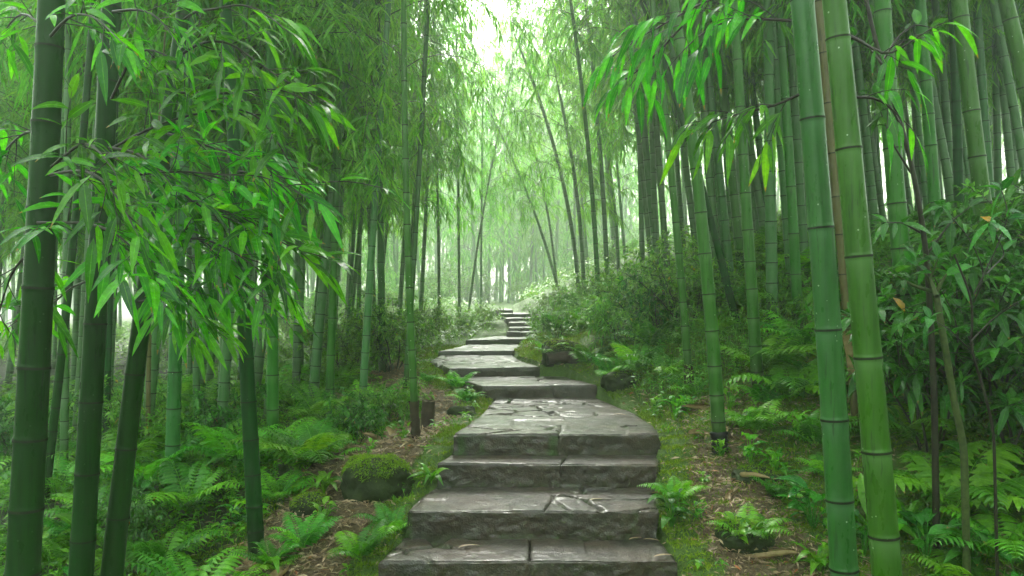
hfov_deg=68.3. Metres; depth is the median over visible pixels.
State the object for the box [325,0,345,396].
bamboo
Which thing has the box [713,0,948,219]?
bamboo
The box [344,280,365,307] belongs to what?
shrub
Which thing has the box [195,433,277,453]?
fern
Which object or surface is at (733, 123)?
bamboo
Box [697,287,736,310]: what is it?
fern
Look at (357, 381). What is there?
fern
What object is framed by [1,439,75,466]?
fern
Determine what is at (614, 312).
fern
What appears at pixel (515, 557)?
stone step
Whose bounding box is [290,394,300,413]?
herb
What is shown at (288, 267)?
bamboo
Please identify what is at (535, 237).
bamboo grove
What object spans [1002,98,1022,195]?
bamboo
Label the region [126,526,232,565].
fern
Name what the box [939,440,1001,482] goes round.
broad leaved plant
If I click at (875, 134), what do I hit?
bamboo
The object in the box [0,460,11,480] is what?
fern
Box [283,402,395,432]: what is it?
fern
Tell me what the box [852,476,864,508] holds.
herb
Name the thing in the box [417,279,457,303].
shrub
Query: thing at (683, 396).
herb
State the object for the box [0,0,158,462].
bamboo
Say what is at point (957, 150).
bamboo
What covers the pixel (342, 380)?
fern
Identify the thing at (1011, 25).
bamboo
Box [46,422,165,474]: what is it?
fern
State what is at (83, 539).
bamboo
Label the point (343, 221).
bamboo
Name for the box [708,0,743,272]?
bamboo
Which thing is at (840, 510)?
bamboo
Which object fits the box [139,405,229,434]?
fern
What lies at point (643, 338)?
fern
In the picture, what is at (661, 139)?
bamboo
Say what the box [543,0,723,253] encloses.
bamboo
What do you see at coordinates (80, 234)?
bamboo
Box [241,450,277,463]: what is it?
fern
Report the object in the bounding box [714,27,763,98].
bamboo
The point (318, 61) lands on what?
bamboo
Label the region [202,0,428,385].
bamboo
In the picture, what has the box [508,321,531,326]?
stone step
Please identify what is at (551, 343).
rock
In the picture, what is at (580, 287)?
shrub
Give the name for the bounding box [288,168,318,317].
bamboo
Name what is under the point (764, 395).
fern
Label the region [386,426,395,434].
fallen sheath
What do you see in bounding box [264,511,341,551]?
fern
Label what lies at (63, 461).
fern
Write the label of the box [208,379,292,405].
fern
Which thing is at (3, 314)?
bamboo
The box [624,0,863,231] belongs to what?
bamboo
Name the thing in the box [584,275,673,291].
fern
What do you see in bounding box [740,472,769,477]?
fallen sheath
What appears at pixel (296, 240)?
bamboo
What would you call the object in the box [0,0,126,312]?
bamboo
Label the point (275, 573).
fallen sheath
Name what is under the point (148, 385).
bamboo
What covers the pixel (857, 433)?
fern
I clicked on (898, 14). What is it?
bamboo
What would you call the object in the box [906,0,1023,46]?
bamboo
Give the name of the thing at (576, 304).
fern
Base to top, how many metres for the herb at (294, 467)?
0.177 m
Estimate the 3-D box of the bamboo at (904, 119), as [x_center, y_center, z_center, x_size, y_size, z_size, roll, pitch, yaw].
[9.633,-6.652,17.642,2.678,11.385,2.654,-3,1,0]
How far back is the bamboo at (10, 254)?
12.17 m
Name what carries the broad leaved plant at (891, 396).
on the ground at (500, 326)
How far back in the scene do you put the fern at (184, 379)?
7.29 m
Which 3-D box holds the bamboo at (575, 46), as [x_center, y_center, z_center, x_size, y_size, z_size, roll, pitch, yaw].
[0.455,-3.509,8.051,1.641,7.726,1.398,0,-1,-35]
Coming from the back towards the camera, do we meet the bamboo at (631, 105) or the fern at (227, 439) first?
the bamboo at (631, 105)
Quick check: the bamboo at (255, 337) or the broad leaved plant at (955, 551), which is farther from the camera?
the bamboo at (255, 337)
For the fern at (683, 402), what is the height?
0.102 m
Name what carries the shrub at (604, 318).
on the ground at (500, 326)
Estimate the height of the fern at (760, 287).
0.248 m
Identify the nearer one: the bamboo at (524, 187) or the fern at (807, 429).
the fern at (807, 429)
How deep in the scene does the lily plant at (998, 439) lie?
3.68 m
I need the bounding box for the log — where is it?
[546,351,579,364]
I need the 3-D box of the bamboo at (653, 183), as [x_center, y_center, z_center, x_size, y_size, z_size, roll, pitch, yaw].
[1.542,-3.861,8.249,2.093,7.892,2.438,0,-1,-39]
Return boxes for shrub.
[0,335,18,357]
[0,391,78,468]
[51,326,72,351]
[67,372,205,458]
[96,476,182,550]
[115,323,129,344]
[158,351,167,372]
[160,330,186,351]
[180,381,266,443]
[215,342,237,365]
[264,337,306,360]
[278,301,290,333]
[281,314,312,333]
[292,279,356,318]
[297,305,395,374]
[304,281,363,313]
[320,390,389,444]
[337,305,344,325]
[337,320,377,343]
[339,288,441,372]
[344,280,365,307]
[344,373,434,422]
[365,276,417,313]
[375,278,403,298]
[376,300,396,314]
[377,283,415,309]
[377,305,432,344]
[386,294,458,348]
[414,285,433,302]
[414,295,441,308]
[415,260,473,299]
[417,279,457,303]
[418,302,455,331]
[423,302,451,313]
[425,258,467,298]
[445,304,482,333]
[452,267,491,302]
[472,274,502,302]
[474,302,504,323]
[503,275,545,302]
[506,275,536,302]
[520,296,587,338]
[535,285,567,314]
[547,260,580,281]
[548,286,589,311]
[564,239,619,267]
[570,265,623,300]
[571,251,664,313]
[572,289,670,350]
[592,237,629,262]
[616,270,679,327]
[618,225,739,328]
[619,238,638,255]
[627,227,669,245]
[673,255,741,315]
[682,217,733,248]
[733,268,811,315]
[760,277,841,332]
[777,207,807,233]
[794,237,1023,451]
[802,167,1023,418]
[845,266,980,402]
[875,178,1023,338]
[876,236,1023,461]
[894,184,1023,330]
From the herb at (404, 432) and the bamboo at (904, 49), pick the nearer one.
the herb at (404, 432)
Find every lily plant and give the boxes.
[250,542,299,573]
[299,469,341,495]
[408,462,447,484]
[758,449,788,471]
[769,462,802,478]
[790,541,828,574]
[896,499,923,535]
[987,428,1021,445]
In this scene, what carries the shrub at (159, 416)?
on the ground at (500, 326)
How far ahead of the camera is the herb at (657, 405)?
4.86 m
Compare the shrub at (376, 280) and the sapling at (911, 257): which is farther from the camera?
the shrub at (376, 280)
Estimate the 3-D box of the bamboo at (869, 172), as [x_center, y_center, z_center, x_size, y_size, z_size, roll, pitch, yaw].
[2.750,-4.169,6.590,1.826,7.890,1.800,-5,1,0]
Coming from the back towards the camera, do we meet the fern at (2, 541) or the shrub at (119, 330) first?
the shrub at (119, 330)
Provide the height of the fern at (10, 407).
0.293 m
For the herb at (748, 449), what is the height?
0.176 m
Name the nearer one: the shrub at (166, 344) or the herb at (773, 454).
the herb at (773, 454)
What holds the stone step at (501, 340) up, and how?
on the ground at (500, 326)
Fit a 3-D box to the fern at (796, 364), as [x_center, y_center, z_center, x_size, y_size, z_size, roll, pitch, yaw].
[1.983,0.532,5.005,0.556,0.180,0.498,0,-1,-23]
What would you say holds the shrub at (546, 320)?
on the ground at (500, 326)
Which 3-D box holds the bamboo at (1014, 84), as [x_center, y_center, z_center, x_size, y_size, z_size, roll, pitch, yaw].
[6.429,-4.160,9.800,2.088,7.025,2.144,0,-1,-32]
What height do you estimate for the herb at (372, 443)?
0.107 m
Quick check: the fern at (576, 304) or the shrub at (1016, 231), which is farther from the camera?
the fern at (576, 304)
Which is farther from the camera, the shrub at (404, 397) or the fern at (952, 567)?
the shrub at (404, 397)
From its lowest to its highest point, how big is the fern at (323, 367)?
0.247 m
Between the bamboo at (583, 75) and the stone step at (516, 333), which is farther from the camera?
the stone step at (516, 333)
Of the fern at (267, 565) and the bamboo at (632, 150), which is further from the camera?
the bamboo at (632, 150)
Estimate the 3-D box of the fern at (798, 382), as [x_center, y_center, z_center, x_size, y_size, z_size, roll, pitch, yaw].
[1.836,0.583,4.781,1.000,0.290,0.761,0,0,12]
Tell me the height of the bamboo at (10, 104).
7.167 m
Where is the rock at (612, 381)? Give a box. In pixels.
[600,368,641,391]
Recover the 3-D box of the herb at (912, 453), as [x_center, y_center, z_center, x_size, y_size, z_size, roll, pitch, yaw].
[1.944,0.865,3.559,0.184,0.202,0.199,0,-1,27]
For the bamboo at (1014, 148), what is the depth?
8.68 m
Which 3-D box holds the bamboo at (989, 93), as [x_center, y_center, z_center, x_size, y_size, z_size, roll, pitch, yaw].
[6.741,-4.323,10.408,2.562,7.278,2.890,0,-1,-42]
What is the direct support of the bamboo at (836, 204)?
on the ground at (500, 326)
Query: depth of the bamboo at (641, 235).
9.18 m
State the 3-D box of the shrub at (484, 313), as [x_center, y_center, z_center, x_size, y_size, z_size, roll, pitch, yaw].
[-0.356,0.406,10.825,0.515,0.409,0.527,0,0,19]
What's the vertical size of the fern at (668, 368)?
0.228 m
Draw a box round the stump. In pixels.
[420,400,434,429]
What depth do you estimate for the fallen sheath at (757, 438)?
4.28 m
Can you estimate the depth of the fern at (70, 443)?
5.50 m
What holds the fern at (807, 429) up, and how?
on the ground at (500, 326)
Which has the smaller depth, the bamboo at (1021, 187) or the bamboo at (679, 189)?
the bamboo at (679, 189)
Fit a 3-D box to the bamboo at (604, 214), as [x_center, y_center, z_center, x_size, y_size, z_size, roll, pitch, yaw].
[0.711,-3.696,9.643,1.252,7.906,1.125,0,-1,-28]
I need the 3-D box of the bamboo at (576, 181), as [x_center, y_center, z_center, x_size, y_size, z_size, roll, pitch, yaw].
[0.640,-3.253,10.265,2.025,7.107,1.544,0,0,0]
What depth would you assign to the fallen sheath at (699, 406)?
4.83 m
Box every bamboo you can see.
[0,0,90,300]
[0,0,121,229]
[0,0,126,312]
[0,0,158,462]
[0,0,204,575]
[0,0,216,395]
[0,0,235,447]
[0,0,348,575]
[0,1,139,258]
[0,1,213,268]
[0,8,121,254]
[0,11,149,393]
[0,11,264,228]
[0,18,217,289]
[0,19,33,280]
[0,20,33,161]
[0,92,28,198]
[0,111,27,199]
[1,3,202,266]
[1,51,59,321]
[2,0,213,270]
[2,0,263,294]
[2,166,25,267]
[4,36,148,401]
[5,0,322,436]
[5,9,138,318]
[5,75,124,368]
[5,198,132,272]
[6,201,61,262]
[7,9,77,213]
[8,83,16,323]
[33,0,200,502]
[61,0,433,431]
[63,2,281,153]
[71,0,325,394]
[89,0,259,384]
[92,0,265,371]
[100,0,362,575]
[102,20,121,447]
[118,0,383,383]
[118,254,128,328]
[119,2,436,368]
[129,0,332,388]
[131,0,367,406]
[145,28,165,438]
[146,11,265,304]
[149,0,258,483]
[160,2,371,381]
[165,0,421,421]
[192,5,200,416]
[194,0,443,386]
[194,0,574,398]
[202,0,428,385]
[210,25,382,354]
[214,0,473,405]
[217,3,230,402]
[219,0,414,562]
[252,1,292,340]
[253,178,347,280]
[259,20,436,368]
[265,2,411,250]
[266,0,278,451]
[277,0,438,326]
[281,2,443,356]
[282,104,366,259]
[283,157,324,337]
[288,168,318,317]
[292,2,428,346]
[293,148,303,367]
[307,16,452,327]
[313,0,498,327]
[322,4,462,257]
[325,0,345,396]
[344,0,452,334]
[344,15,438,325]
[349,1,463,341]
[350,0,476,321]
[356,0,495,341]
[362,17,377,369]
[371,114,431,304]
[375,0,385,372]
[382,0,501,310]
[392,3,485,332]
[401,0,420,439]
[403,0,429,391]
[435,0,562,289]
[443,17,476,318]
[462,28,522,311]
[471,42,498,308]
[475,0,617,271]
[476,0,609,279]
[479,0,599,292]
[494,0,630,295]
[498,1,634,267]
[499,0,754,269]
[512,0,647,299]
[528,0,684,274]
[532,0,648,261]
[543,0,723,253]
[546,0,762,266]
[548,0,754,268]
[556,0,702,177]
[561,0,625,259]
[561,0,786,267]
[568,1,763,246]
[575,8,660,255]
[576,1,703,183]
[582,0,858,575]
[584,0,609,281]
[585,1,670,254]
[597,0,788,276]
[604,0,755,248]
[605,7,687,239]
[617,1,748,256]
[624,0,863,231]
[628,110,699,157]
[630,4,644,265]
[633,0,911,337]
[634,88,776,158]
[636,24,869,235]
[639,0,740,330]
[645,0,711,251]
[647,0,868,235]
[647,4,775,232]
[648,56,763,146]
[649,0,694,389]
[659,0,908,73]
[668,0,877,215]
[669,0,729,454]
[695,86,763,142]
[701,0,735,293]
[706,1,788,118]
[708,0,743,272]
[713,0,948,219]
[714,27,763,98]
[716,1,741,223]
[730,0,763,391]
[734,106,740,210]
[741,0,946,226]
[742,25,764,206]
[743,0,935,103]
[749,17,906,220]
[773,1,790,288]
[774,0,803,329]
[783,0,948,242]
[786,1,810,286]
[815,0,858,432]
[822,0,978,575]
[851,0,1005,208]
[852,0,994,95]
[857,0,917,278]
[858,0,947,218]
[858,0,989,129]
[858,23,886,223]
[860,1,1022,192]
[861,3,975,84]
[861,6,1023,176]
[867,61,946,203]
[869,23,986,201]
[870,18,930,198]
[870,18,931,85]
[870,35,990,199]
[870,70,962,125]
[871,40,990,213]
[873,0,925,416]
[878,104,922,140]
[893,6,1023,197]
[894,26,990,115]
[895,10,1021,204]
[901,1,1023,131]
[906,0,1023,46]
[908,66,922,207]
[910,2,922,222]
[913,0,953,206]
[914,0,942,272]
[919,45,1018,127]
[921,80,992,161]
[926,0,1023,109]
[931,0,952,201]
[931,5,951,125]
[944,2,973,214]
[947,0,963,207]
[951,0,997,367]
[970,0,1023,76]
[973,1,997,230]
[974,13,1020,168]
[986,34,1021,149]
[988,77,992,152]
[989,0,1023,191]
[993,26,1017,205]
[997,0,1023,120]
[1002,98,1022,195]
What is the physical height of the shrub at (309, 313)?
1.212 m
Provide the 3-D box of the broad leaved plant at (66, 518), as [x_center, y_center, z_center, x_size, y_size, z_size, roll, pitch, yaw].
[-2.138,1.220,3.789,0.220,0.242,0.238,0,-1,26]
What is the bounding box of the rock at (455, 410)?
[446,403,475,417]
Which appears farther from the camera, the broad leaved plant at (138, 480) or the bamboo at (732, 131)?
the bamboo at (732, 131)
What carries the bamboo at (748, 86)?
on the ground at (500, 326)
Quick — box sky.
[0,0,1006,315]
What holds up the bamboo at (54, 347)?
on the ground at (500, 326)
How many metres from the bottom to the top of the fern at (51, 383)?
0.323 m
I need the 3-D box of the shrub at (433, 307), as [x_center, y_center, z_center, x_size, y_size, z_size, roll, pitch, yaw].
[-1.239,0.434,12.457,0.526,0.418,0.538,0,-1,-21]
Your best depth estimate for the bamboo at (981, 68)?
6.29 m
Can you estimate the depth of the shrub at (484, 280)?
25.80 m
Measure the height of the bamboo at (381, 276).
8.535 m
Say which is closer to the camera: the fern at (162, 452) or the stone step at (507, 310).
the fern at (162, 452)
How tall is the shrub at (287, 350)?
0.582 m
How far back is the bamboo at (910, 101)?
11.91 m
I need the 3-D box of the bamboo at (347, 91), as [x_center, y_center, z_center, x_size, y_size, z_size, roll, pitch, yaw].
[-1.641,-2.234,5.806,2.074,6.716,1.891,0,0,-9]
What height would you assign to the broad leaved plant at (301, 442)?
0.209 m
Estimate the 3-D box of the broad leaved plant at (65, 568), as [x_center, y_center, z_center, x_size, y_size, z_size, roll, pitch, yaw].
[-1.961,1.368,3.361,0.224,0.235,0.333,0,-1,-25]
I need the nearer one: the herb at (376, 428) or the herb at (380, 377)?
the herb at (376, 428)
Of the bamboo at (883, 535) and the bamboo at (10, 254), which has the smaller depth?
the bamboo at (883, 535)
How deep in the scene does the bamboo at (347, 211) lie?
11.49 m
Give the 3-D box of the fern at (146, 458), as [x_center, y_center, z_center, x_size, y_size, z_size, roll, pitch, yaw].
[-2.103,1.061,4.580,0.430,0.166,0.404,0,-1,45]
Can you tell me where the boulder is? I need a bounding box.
[339,452,414,502]
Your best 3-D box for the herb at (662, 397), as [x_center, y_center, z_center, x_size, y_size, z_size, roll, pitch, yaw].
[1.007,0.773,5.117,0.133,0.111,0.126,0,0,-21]
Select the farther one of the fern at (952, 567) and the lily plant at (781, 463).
the lily plant at (781, 463)
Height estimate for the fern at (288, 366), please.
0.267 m
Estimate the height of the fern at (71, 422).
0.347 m
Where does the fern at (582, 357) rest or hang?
on the ground at (500, 326)
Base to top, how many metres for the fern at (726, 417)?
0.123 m
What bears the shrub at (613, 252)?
on the ground at (500, 326)
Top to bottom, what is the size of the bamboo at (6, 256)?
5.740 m
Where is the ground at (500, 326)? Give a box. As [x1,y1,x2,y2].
[0,244,1023,575]
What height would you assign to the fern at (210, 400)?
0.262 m
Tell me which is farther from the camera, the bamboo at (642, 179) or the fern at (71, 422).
the bamboo at (642, 179)
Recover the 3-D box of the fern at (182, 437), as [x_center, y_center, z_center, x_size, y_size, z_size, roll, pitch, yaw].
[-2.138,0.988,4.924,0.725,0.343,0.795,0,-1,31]
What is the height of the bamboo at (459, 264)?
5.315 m
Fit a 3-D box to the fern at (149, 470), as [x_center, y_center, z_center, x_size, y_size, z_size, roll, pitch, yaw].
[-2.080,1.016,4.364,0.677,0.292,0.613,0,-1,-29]
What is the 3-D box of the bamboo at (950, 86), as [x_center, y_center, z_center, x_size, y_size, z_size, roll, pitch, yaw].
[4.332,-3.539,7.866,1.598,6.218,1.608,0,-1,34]
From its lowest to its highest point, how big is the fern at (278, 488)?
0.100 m
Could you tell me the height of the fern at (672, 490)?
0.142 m
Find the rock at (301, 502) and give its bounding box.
[289,488,331,518]
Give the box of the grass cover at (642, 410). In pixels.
[2,248,951,575]
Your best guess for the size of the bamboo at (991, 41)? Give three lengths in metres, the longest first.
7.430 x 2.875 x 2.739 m
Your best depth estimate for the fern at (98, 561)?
3.61 m
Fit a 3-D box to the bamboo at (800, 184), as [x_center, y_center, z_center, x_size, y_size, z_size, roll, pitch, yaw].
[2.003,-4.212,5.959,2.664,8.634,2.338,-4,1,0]
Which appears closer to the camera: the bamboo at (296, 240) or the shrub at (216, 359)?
the bamboo at (296, 240)
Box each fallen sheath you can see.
[224,552,253,568]
[269,566,288,575]
[362,433,384,440]
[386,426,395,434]
[682,404,709,409]
[688,429,709,435]
[725,488,743,509]
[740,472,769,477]
[743,549,798,558]
[744,429,767,441]
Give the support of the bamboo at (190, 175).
on the ground at (500, 326)
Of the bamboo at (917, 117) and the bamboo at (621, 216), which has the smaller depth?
the bamboo at (917, 117)
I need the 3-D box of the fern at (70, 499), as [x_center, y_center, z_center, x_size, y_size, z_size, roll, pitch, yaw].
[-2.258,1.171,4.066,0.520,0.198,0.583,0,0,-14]
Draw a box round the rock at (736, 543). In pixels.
[713,516,776,553]
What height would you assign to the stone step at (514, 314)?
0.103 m
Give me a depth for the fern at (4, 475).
5.03 m
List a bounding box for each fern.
[0,389,15,403]
[0,400,14,416]
[0,457,11,482]
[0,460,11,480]
[0,525,129,568]
[0,528,6,556]
[1,380,74,403]
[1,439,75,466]
[2,402,50,421]
[4,370,70,389]
[43,517,104,538]
[44,484,141,525]
[45,454,74,492]
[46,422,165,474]
[54,457,103,471]
[56,428,140,452]
[58,397,165,427]
[72,392,157,411]
[94,533,168,574]
[99,436,206,489]
[112,374,192,402]
[125,546,271,575]
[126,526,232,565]
[132,456,244,510]
[135,444,200,472]
[136,423,205,459]
[137,414,266,463]
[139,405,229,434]
[156,374,239,402]
[156,375,214,395]
[158,363,206,379]
[177,422,279,467]
[181,393,239,425]
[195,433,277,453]
[207,440,263,478]
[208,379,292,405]
[227,428,356,468]
[227,538,302,575]
[230,356,285,371]
[233,416,322,452]
[235,372,291,389]
[239,469,316,500]
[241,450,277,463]
[260,423,358,457]
[263,359,320,381]
[264,354,290,365]
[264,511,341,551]
[267,479,305,497]
[271,417,367,449]
[279,378,323,408]
[279,380,353,419]
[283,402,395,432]
[284,350,341,363]
[290,360,379,391]
[308,359,353,377]
[314,444,363,459]
[321,342,400,361]
[327,518,394,559]
[330,379,405,404]
[351,501,409,533]
[373,421,397,431]
[417,373,439,381]
[433,371,478,386]
[447,389,484,400]
[518,318,544,330]
[528,339,568,352]
[541,313,580,331]
[563,311,591,327]
[567,344,614,363]
[568,298,586,310]
[579,351,645,378]
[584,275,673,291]
[585,309,631,321]
[589,295,631,315]
[589,361,628,374]
[598,340,666,368]
[605,334,635,343]
[611,317,689,346]
[621,350,706,380]
[628,278,698,302]
[637,476,708,500]
[660,375,708,395]
[666,394,700,409]
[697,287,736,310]
[703,329,843,374]
[703,502,791,538]
[705,408,738,422]
[715,284,811,310]
[723,357,847,400]
[725,399,803,432]
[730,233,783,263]
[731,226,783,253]
[736,282,765,295]
[736,382,790,403]
[741,309,841,345]
[751,476,805,499]
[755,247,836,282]
[768,357,846,377]
[769,408,859,445]
[791,452,862,475]
[793,379,848,396]
[849,419,859,437]
[864,441,1023,514]
[871,234,889,252]
[887,385,985,444]
[896,498,926,518]
[903,543,1003,575]
[930,415,987,438]
[931,506,1023,565]
[962,349,1023,394]
[987,477,1023,512]
[1010,462,1023,470]
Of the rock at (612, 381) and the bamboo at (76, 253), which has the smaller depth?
the rock at (612, 381)
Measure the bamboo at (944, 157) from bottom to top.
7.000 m
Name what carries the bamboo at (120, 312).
on the ground at (500, 326)
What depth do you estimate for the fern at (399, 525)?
3.65 m
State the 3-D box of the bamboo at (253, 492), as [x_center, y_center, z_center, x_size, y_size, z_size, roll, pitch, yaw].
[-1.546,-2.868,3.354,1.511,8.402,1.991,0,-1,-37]
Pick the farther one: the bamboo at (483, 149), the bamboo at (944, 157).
the bamboo at (483, 149)
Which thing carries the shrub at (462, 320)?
on the ground at (500, 326)
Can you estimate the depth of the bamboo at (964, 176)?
8.44 m
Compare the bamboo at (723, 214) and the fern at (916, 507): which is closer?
the fern at (916, 507)
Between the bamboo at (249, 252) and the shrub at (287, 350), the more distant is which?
the shrub at (287, 350)
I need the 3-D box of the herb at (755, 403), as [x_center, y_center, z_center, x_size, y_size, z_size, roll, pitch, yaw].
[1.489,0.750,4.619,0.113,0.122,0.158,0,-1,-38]
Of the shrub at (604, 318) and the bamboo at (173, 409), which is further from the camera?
the shrub at (604, 318)
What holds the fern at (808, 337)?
on the ground at (500, 326)
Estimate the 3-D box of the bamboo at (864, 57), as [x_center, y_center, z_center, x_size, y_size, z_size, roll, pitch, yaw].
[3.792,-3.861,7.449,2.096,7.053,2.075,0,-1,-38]
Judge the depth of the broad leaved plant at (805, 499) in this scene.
3.47 m
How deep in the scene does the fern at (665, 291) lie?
6.69 m
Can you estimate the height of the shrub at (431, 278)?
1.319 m
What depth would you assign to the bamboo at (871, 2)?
5.73 m
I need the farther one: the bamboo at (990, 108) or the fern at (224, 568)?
the bamboo at (990, 108)
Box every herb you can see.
[134,464,149,488]
[227,571,241,574]
[231,499,269,515]
[284,448,313,472]
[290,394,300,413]
[310,496,340,524]
[363,438,378,453]
[365,424,390,437]
[369,376,394,390]
[390,420,411,438]
[644,394,664,416]
[651,393,669,405]
[659,396,691,419]
[679,395,696,411]
[691,501,706,518]
[696,470,710,484]
[710,511,757,544]
[711,439,731,455]
[723,383,745,409]
[730,406,759,429]
[739,432,768,461]
[745,400,763,411]
[757,447,794,474]
[785,410,814,440]
[813,506,827,534]
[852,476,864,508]
[903,450,943,473]
[914,504,960,523]
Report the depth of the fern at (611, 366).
5.89 m
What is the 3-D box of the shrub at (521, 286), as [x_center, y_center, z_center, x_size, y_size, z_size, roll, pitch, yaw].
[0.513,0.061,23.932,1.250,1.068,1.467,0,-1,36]
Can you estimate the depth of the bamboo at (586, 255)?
15.76 m
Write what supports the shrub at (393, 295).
on the ground at (500, 326)
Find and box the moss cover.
[42,264,1023,575]
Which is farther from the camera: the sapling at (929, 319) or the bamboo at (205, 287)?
the bamboo at (205, 287)
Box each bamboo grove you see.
[1,9,1021,322]
[203,0,703,308]
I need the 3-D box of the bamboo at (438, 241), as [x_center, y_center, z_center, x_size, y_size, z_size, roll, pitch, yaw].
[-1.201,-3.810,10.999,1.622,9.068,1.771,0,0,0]
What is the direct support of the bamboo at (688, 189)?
on the ground at (500, 326)
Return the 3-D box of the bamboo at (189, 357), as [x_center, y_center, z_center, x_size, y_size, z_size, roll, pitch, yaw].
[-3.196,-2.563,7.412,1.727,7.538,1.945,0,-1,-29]
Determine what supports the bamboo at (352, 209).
on the ground at (500, 326)
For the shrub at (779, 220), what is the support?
on the ground at (500, 326)
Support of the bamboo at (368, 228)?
on the ground at (500, 326)
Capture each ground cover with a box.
[0,224,1008,417]
[0,238,1023,575]
[576,211,1019,408]
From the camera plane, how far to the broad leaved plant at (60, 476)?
4.42 m
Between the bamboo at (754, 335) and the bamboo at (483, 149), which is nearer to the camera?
the bamboo at (754, 335)
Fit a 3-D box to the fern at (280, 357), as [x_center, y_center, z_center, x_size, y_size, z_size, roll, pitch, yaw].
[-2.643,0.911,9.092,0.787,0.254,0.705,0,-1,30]
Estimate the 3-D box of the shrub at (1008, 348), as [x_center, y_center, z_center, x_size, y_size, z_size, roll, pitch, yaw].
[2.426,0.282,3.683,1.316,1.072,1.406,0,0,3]
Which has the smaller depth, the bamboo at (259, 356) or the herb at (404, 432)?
the herb at (404, 432)
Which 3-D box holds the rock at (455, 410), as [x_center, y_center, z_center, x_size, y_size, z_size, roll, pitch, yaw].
[-0.354,0.873,5.294,0.216,0.148,0.176,0,0,0]
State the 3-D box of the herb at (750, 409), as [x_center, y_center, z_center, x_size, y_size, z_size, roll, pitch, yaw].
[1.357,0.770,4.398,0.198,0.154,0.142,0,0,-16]
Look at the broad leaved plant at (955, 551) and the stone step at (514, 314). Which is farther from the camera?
the stone step at (514, 314)
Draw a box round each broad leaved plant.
[45,471,72,500]
[55,506,102,541]
[63,566,98,575]
[131,472,159,512]
[214,504,246,527]
[283,438,319,469]
[460,386,478,402]
[646,488,698,528]
[769,476,796,499]
[774,475,825,529]
[817,473,921,539]
[854,509,868,555]
[885,385,903,407]
[897,507,961,566]
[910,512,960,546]
[924,376,941,393]
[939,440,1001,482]
[943,518,1017,567]
[986,410,1023,434]
[986,550,1023,575]
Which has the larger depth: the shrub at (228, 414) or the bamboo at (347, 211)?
the bamboo at (347, 211)
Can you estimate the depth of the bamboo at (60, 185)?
6.22 m
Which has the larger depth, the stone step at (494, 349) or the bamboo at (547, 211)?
the bamboo at (547, 211)
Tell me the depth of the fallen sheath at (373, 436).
4.58 m
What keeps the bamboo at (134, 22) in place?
on the ground at (500, 326)
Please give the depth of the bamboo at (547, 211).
12.80 m
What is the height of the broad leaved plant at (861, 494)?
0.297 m
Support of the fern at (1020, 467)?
on the ground at (500, 326)
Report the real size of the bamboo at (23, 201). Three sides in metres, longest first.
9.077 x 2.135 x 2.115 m
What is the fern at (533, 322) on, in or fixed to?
on the ground at (500, 326)
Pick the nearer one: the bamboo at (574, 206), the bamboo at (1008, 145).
the bamboo at (1008, 145)
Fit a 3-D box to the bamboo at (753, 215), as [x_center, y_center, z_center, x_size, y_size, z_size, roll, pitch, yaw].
[2.276,-4.277,8.719,2.911,8.137,3.403,-5,-2,0]
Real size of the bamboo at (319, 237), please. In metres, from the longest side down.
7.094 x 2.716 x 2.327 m
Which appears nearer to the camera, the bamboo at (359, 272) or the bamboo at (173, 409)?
the bamboo at (173, 409)
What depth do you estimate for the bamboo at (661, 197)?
7.96 m
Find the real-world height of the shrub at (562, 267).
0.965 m
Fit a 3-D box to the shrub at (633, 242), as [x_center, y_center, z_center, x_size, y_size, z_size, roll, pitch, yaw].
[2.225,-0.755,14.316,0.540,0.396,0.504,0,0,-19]
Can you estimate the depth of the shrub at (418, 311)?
10.28 m
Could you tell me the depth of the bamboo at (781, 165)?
5.88 m
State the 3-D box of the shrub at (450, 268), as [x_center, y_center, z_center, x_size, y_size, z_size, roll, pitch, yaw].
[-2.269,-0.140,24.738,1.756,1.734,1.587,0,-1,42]
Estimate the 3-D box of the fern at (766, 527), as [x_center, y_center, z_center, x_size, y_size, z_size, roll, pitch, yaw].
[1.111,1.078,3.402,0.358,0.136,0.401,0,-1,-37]
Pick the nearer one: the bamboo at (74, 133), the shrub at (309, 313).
the bamboo at (74, 133)
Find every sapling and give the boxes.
[849,0,985,556]
[880,240,973,575]
[921,176,1023,575]
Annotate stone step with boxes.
[378,538,676,575]
[405,487,658,542]
[430,355,539,376]
[437,455,658,489]
[438,344,517,356]
[452,397,660,455]
[455,376,596,400]
[465,336,526,344]
[489,308,512,315]
[498,312,530,318]
[504,317,535,324]
[506,331,533,336]
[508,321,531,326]
[508,326,534,330]
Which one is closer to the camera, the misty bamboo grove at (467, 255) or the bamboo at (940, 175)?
the bamboo at (940, 175)
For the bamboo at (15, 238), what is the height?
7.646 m
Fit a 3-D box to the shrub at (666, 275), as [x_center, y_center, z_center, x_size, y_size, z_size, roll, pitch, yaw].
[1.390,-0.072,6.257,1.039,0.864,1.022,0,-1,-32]
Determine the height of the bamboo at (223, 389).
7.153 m
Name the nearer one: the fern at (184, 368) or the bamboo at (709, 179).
the bamboo at (709, 179)
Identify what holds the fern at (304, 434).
on the ground at (500, 326)
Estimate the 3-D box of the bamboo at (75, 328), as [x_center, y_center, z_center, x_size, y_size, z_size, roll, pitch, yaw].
[-4.931,-2.308,8.709,1.697,7.348,1.738,0,-3,0]
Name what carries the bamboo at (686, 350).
on the ground at (500, 326)
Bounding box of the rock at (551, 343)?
[541,338,582,366]
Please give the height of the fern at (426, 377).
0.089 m

